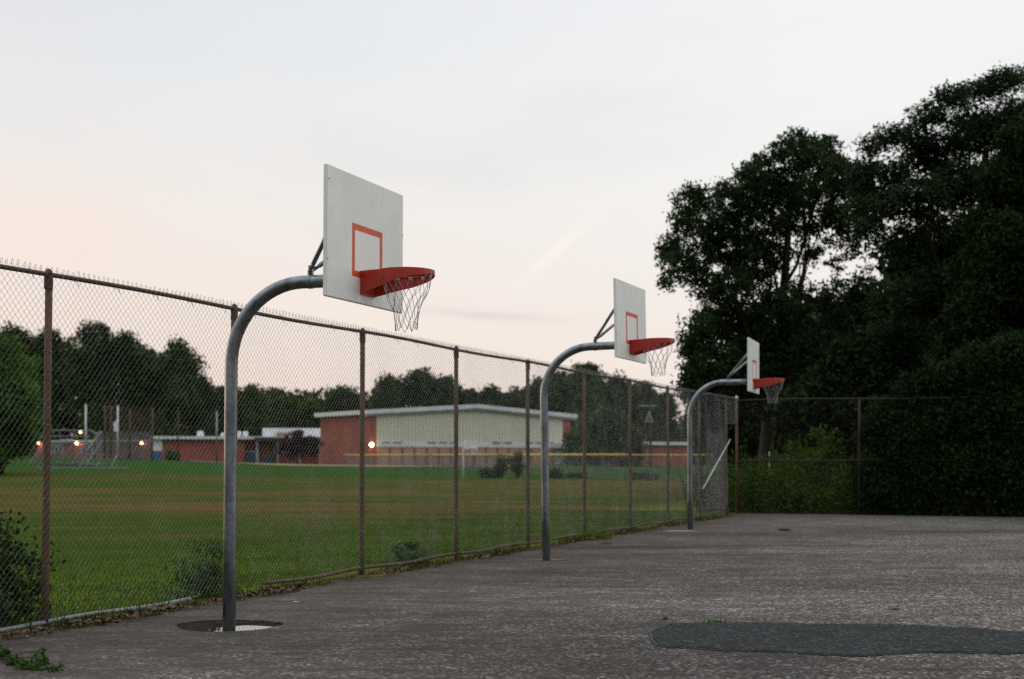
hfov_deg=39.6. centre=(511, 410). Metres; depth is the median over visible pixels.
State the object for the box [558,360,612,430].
broadleaf tree
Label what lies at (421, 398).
broadleaf tree
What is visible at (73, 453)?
bleachers
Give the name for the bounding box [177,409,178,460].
field pole
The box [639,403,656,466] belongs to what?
utility pole
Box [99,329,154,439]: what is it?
broadleaf tree
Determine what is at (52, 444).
window
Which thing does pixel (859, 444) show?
chain link fence
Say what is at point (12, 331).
broadleaf tree
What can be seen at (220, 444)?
school wing
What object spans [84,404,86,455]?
field pole
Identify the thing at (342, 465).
infield dirt
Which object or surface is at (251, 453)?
door
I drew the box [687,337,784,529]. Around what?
basketball hoop
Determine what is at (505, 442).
window
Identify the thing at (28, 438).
round tree
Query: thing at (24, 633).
leaf litter
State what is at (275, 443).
window
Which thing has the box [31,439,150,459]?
school wing
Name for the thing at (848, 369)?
understorey tree
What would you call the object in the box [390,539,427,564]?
shrub
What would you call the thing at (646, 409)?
broadleaf tree
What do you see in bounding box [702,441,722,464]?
broadleaf tree
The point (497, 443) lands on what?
window
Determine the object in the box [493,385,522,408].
broadleaf tree
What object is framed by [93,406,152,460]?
backstop
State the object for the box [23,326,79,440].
broadleaf tree
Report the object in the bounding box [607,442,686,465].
brick outbuilding
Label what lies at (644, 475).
bush
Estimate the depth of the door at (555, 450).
217.15 m
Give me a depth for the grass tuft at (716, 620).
12.99 m
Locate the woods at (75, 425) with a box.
[13,338,702,463]
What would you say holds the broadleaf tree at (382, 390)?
on the ground at (7, 486)
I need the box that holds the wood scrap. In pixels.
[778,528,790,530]
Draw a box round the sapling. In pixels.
[798,424,848,504]
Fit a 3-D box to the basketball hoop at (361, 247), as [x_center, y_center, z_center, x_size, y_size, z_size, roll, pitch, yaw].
[-1.565,0.050,12.347,1.520,4.066,1.538,1,-2,-26]
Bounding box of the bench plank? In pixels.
[37,467,126,467]
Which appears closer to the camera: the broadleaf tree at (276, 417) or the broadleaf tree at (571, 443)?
the broadleaf tree at (571, 443)
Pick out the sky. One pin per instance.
(535, 151)
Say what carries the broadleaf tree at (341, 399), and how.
on the ground at (7, 486)
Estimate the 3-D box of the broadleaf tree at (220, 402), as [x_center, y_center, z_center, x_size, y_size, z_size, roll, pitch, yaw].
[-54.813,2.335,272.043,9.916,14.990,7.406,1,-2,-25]
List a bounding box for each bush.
[22,451,35,456]
[165,448,181,460]
[476,466,499,477]
[493,454,509,477]
[508,451,525,477]
[549,466,563,477]
[564,472,588,477]
[567,452,601,465]
[611,449,640,466]
[632,470,661,479]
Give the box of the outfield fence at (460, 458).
[344,454,722,481]
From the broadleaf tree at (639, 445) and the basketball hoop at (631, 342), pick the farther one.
the broadleaf tree at (639, 445)
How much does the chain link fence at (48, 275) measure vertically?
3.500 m
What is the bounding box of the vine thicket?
[846,327,1023,516]
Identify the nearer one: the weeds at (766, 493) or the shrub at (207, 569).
the shrub at (207, 569)
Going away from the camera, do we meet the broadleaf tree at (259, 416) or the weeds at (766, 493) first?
the weeds at (766, 493)
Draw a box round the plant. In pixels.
[0,645,64,672]
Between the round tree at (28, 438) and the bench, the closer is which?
the round tree at (28, 438)
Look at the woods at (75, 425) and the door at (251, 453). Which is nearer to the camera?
the door at (251, 453)
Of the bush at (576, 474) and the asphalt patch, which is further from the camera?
the bush at (576, 474)
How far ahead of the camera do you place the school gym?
207.63 m
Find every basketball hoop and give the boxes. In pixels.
[222,164,434,630]
[462,440,477,478]
[540,278,674,560]
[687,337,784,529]
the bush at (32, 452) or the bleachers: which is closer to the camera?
the bleachers
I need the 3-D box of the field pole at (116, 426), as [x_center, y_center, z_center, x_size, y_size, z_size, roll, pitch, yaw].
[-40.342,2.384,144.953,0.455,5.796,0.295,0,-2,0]
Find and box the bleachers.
[28,430,100,464]
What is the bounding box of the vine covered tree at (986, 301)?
[920,112,1023,402]
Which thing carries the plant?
on the court pavement
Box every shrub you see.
[0,509,65,627]
[155,533,255,601]
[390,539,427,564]
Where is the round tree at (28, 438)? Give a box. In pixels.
[0,333,43,474]
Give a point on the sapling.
(828, 449)
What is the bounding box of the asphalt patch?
[651,622,1023,655]
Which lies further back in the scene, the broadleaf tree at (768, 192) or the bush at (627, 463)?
the bush at (627, 463)
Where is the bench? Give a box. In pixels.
[77,454,117,466]
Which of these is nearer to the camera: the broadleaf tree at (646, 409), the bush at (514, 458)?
the bush at (514, 458)
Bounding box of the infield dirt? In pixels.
[199,461,540,466]
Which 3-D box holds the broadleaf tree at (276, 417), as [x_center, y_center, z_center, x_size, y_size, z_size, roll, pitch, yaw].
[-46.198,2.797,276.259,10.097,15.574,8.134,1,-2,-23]
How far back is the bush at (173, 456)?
221.24 m
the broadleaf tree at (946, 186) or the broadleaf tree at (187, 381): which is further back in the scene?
the broadleaf tree at (187, 381)
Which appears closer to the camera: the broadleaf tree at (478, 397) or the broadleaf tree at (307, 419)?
the broadleaf tree at (478, 397)
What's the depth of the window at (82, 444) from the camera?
253.25 m
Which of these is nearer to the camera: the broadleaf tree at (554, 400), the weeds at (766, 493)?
the weeds at (766, 493)
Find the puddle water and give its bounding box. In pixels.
[208,625,274,631]
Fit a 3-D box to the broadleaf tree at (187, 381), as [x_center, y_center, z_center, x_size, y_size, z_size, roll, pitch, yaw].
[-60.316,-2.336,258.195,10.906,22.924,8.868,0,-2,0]
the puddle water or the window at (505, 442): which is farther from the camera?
the window at (505, 442)
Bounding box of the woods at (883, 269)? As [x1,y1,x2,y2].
[734,254,962,474]
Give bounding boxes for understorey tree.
[683,377,802,489]
[765,336,925,465]
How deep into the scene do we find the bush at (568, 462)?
188.89 m
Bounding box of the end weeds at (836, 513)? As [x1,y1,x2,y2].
[749,507,1018,516]
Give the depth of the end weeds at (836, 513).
38.59 m
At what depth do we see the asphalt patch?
11.76 m
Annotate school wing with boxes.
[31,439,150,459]
[151,428,319,463]
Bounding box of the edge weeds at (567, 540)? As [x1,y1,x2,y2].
[1,512,744,638]
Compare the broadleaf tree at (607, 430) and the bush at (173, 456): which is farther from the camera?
the bush at (173, 456)
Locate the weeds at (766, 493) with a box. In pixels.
[679,423,1004,515]
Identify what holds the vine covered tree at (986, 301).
on the ground at (7, 486)
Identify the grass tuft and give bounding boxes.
[572,529,615,539]
[702,618,726,622]
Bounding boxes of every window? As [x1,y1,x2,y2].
[51,444,62,452]
[82,444,92,452]
[274,442,287,451]
[492,441,501,444]
[503,441,511,444]
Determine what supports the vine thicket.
on the ground at (7, 486)
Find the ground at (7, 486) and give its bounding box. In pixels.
[0,457,1023,638]
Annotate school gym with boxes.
[314,404,576,464]
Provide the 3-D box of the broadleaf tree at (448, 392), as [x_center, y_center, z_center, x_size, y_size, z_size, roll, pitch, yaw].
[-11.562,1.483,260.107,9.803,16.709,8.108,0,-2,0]
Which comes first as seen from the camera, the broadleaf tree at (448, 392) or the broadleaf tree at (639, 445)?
the broadleaf tree at (639, 445)
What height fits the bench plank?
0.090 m
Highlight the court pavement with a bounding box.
[0,513,1023,678]
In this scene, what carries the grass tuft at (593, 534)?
on the ground at (7, 486)
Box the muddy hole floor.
[177,621,280,631]
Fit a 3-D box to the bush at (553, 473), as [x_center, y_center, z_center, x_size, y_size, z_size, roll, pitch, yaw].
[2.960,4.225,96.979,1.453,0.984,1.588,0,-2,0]
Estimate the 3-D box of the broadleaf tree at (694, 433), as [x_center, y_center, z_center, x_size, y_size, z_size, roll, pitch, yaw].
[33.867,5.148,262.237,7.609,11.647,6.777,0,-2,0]
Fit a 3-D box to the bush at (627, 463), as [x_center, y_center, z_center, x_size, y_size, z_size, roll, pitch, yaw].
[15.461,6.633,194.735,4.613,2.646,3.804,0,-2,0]
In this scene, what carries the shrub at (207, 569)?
on the ground at (7, 486)
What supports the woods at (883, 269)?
on the ground at (7, 486)
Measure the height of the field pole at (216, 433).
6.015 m
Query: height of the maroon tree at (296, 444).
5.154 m
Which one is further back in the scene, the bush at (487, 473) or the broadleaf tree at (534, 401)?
the broadleaf tree at (534, 401)
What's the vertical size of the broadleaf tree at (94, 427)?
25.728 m
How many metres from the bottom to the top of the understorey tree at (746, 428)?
5.600 m
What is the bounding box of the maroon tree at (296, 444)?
[276,429,325,463]
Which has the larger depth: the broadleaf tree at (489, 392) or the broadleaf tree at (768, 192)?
the broadleaf tree at (489, 392)
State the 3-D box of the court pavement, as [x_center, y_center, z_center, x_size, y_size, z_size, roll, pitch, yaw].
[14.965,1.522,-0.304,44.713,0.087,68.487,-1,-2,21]
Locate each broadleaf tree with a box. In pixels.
[0,320,43,392]
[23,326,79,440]
[55,320,123,439]
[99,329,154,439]
[125,345,172,439]
[150,334,210,435]
[180,379,223,435]
[207,385,239,435]
[222,382,276,435]
[261,385,295,427]
[279,390,324,427]
[322,381,366,412]
[367,370,416,409]
[400,367,444,407]
[429,373,474,405]
[458,388,487,403]
[475,382,504,405]
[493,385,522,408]
[513,375,542,409]
[536,370,576,423]
[555,427,594,464]
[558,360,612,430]
[570,404,632,465]
[601,369,640,425]
[611,422,651,466]
[631,380,665,441]
[652,391,681,441]
[653,125,883,466]
[675,409,705,464]
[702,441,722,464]
[832,61,1023,414]
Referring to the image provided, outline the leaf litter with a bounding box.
[0,516,719,637]
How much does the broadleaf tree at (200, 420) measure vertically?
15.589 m
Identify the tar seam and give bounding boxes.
[647,625,1023,656]
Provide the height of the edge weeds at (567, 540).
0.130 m
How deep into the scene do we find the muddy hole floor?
12.99 m
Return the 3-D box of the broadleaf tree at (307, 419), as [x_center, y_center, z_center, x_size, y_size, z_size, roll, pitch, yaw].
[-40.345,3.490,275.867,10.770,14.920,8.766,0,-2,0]
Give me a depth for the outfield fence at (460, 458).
113.45 m
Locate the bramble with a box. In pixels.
[770,490,809,512]
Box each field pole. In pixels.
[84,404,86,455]
[114,405,118,453]
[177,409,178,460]
[216,411,217,462]
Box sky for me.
[0,0,1023,438]
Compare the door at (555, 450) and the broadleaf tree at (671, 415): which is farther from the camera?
the broadleaf tree at (671, 415)
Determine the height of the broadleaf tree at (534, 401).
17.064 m
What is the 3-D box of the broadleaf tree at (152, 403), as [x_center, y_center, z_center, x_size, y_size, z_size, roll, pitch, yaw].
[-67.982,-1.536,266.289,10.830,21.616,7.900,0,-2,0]
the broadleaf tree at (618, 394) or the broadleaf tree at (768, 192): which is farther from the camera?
the broadleaf tree at (618, 394)
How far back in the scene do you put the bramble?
40.27 m
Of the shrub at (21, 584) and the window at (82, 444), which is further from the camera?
the window at (82, 444)
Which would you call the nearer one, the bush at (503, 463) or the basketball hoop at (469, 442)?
the basketball hoop at (469, 442)
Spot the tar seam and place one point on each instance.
(651, 635)
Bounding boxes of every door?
[246,441,258,462]
[555,450,562,464]
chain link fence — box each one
[0,257,738,632]
[738,395,1023,516]
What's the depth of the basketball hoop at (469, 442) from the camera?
94.84 m

